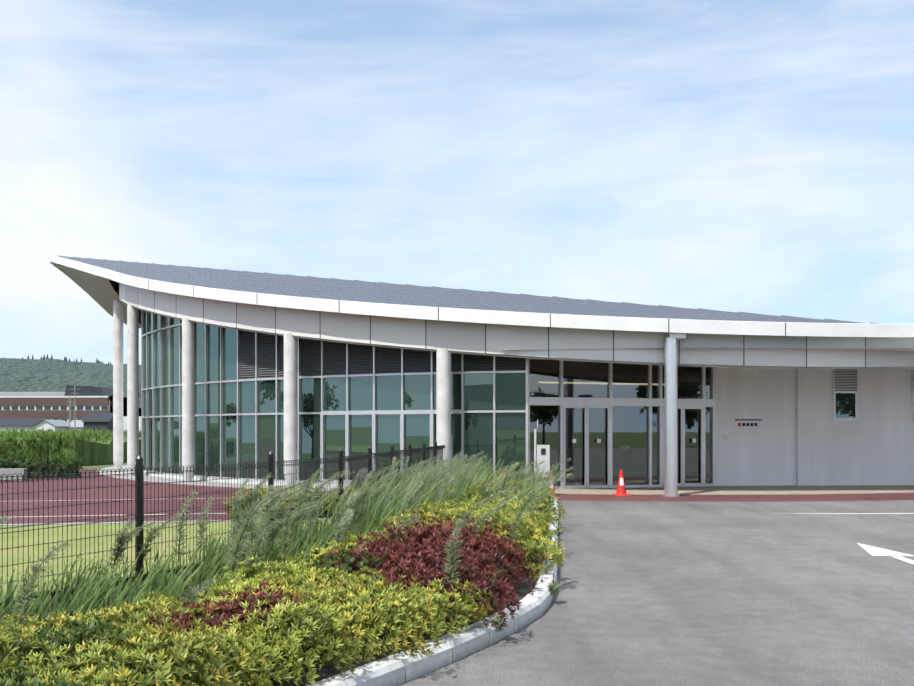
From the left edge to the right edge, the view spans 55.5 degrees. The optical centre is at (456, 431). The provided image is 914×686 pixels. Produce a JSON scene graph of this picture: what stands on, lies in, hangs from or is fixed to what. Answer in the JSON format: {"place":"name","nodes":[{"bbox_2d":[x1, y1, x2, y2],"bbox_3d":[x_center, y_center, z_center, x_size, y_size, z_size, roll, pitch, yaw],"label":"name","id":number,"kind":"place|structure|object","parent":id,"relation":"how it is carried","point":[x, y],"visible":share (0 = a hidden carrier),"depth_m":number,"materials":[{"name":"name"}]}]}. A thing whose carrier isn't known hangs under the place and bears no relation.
{"place":"outdoors","nodes":[
{"label":"outdoors","id":0,"kind":"place"},
{"bbox_2d":[0,385,126,422],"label":"school building","id":1,"kind":"structure","parent":0,"point":[55,406],"depth_m":263.79,"materials":[{"name":"brown"}]},
{"bbox_2d":[2,462,126,468],"bbox_3d":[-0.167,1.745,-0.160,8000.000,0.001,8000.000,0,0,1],"label":"ground","id":2,"kind":"structure","parent":0,"point":[100,466],"depth_m":43.94,"materials":[{"name":"green plant"}]},
{"bbox_2d":[0,418,47,431],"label":"house","id":3,"kind":"structure","parent":2,"relation":"on","point":[20,423],"depth_m":231.07,"materials":[{"name":"grey"}]},
{"bbox_2d":[33,419,68,432],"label":"house","id":4,"kind":"structure","parent":2,"relation":"on","point":[55,424],"depth_m":226.80,"materials":[{"name":"grey"}]},
{"bbox_2d":[0,426,140,463],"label":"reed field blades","id":5,"kind":"object","parent":2,"relation":"on","point":[53,435],"visible":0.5,"depth_m":44.23,"materials":[{"name":"green plant"}]},
{"bbox_2d":[0,434,140,465],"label":"hedge","id":6,"kind":"object","parent":2,"relation":"on","point":[87,452],"visible":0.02,"depth_m":44.85,"materials":[{"name":"green plant"}]},
{"bbox_2d":[68,420,82,430],"bbox_3d":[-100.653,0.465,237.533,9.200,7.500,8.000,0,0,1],"label":"van","id":7,"kind":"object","parent":2,"relation":"on","point":[79,424],"depth_m":235.07,"materials":[{"name":"grey metal"}]},
{"bbox_2d":[68,385,109,430],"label":"utility poles","id":8,"kind":"object","parent":2,"relation":"on","point":[69,405],"visible":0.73,"depth_m":216.34,"materials":[{"name":"grey metal"}]},
{"bbox_2d":[81,413,112,432],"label":"house","id":9,"kind":"structure","parent":2,"relation":"on","point":[94,421],"depth_m":225.70,"materials":[{"name":"grey"}]},
{"bbox_2d":[123,416,140,431],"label":"school annex","id":10,"kind":"object","parent":2,"relation":"on","point":[124,423],"visible":0.02,"depth_m":249.44,"materials":[{"name":"grey"}]},
{"bbox_2d":[0,358,140,415],"bbox_3d":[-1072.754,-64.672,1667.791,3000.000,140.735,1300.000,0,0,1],"label":"hills","id":11,"kind":"structure","parent":0,"point":[37,375],"depth_m":1137.74,"materials":[{"name":"green plant"}]},
{"bbox_2d":[22,354,111,364],"bbox_3d":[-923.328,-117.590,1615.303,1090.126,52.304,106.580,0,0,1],"label":"trees","id":12,"kind":"object","parent":11,"relation":"on","point":[65,359],"visible":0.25,"depth_m":1561.01,"materials":[{"name":"green plant"}]},
{"bbox_2d":[0,520,329,600],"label":"lawn ground","id":13,"kind":"structure","parent":0,"point":[55,534],"depth_m":11.48,"materials":[{"name":"green plant"}]},
{"bbox_2d":[0,441,444,599],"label":"fence","id":14,"kind":"object","parent":13,"relation":"on","point":[434,450],"visible":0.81,"depth_m":9.34,"materials":[{"name":"black metal"}]},
{"bbox_2d":[1,463,379,518],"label":"park shrubs","id":15,"kind":"object","parent":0,"point":[52,468],"visible":0.19,"depth_m":32.12,"materials":[{"name":"green plant"}]},
{"bbox_2d":[0,502,549,685],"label":"planting bed","id":16,"kind":"object","parent":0,"point":[328,670],"depth_m":6.59,"materials":[{"name":"soil"}]},
{"bbox_2d":[0,473,567,685],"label":"shrubs","id":17,"kind":"object","parent":16,"relation":"on","point":[272,593],"depth_m":6.04,"materials":[{"name":"green plant"}]},
{"bbox_2d":[0,454,568,636],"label":"tall grass","id":18,"kind":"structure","parent":16,"relation":"on","point":[97,595],"depth_m":8.43,"materials":[{"name":"green plant"}]},
{"bbox_2d":[0,451,573,685],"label":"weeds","id":19,"kind":"object","parent":16,"relation":"on","point":[348,513],"depth_m":9.17,"materials":[{"name":"green plant"}]},
{"bbox_2d":[352,468,380,491],"bbox_3d":[-1.816,1.215,17.462,0.705,1.000,0.631,0,0,1],"label":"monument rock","id":20,"kind":"object","parent":16,"relation":"on","point":[363,477],"visible":0.17,"depth_m":17.34,"materials":[{"name":"grey stone"}]},
{"bbox_2d":[141,310,528,487],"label":"glass curtain wall","id":21,"kind":"structure","parent":0,"point":[354,399],"depth_m":26.90,"materials":[{"name":"glass"}]},
{"bbox_2d":[0,465,913,563],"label":"paving","id":22,"kind":"structure","parent":0,"point":[790,493],"depth_m":22.98,"materials":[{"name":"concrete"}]},
{"bbox_2d":[0,468,27,480],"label":"wall","id":23,"kind":"structure","parent":22,"relation":"on","point":[17,471],"depth_m":30.49,"materials":[{"name":"concrete"}]},
{"bbox_2d":[0,445,48,476],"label":"fence","id":24,"kind":"object","parent":22,"relation":"on","point":[39,461],"visible":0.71,"depth_m":31.47,"materials":[{"name":"black metal"}]},
{"bbox_2d":[1,454,373,516],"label":"park shrub leaves","id":25,"kind":"object","parent":22,"relation":"on","point":[65,460],"visible":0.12,"depth_m":32.02,"materials":[{"name":"green plant"}]},
{"bbox_2d":[113,292,450,486],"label":"columns","id":26,"kind":"structure","parent":22,"relation":"on","point":[443,396],"depth_m":29.41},
{"bbox_2d":[50,255,913,368],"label":"roof","id":27,"kind":"structure","parent":26,"relation":"on","point":[426,318],"depth_m":24.40,"materials":[{"name":"grey metal"}]},
{"bbox_2d":[662,337,679,496],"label":"column","id":28,"kind":"structure","parent":27,"relation":"attached to","point":[670,417],"depth_m":22.87,"materials":[{"name":"white metal"}]},
{"bbox_2d":[667,332,685,338],"bbox_3d":[5.819,-2.567,23.007,0.428,0.190,0.350,0,0,1],"label":"entrance gutter box","id":29,"kind":"object","parent":27,"relation":"attached to","point":[676,335],"visible":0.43,"depth_m":22.84,"materials":[{"name":"grey metal"}]},
{"bbox_2d":[534,419,549,476],"bbox_3d":[2.251,0.684,23.002,0.410,2.038,0.058,0,0,1],"label":"ticket machine","id":30,"kind":"object","parent":22,"relation":"on","point":[543,452],"visible":0.69,"depth_m":22.99,"materials":[{"name":"white metal"}]},
{"bbox_2d":[548,473,558,499],"bbox_3d":[2.370,1.353,22.001,0.380,0.700,0.380,0,0,18],"label":"traffic cone","id":31,"kind":"object","parent":22,"relation":"on","point":[552,488],"visible":0.19,"depth_m":21.93,"materials":[{"name":"red"}]},
{"bbox_2d":[612,469,629,495],"bbox_3d":[4.423,1.353,23.367,0.380,0.700,0.380,0,0,-11],"label":"traffic cone","id":32,"kind":"object","parent":22,"relation":"on","point":[621,490],"visible":1,"depth_m":23.29,"materials":[{"name":"red"}]},
{"bbox_2d":[503,347,913,488],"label":"building facade","id":33,"kind":"structure","parent":22,"relation":"on","point":[600,425],"depth_m":27.21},
{"bbox_2d":[0,0,913,364],"label":"sky","id":34,"kind":"structure","parent":0,"point":[749,156],"materials":[{"name":"blue"}]},
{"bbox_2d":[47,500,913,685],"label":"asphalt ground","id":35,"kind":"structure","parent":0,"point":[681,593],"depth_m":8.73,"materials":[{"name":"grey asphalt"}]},
{"bbox_2d":[308,497,558,685],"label":"curb","id":36,"kind":"structure","parent":35,"relation":"on","point":[402,667],"depth_m":6.47,"materials":[{"name":"concrete"}]}
]}

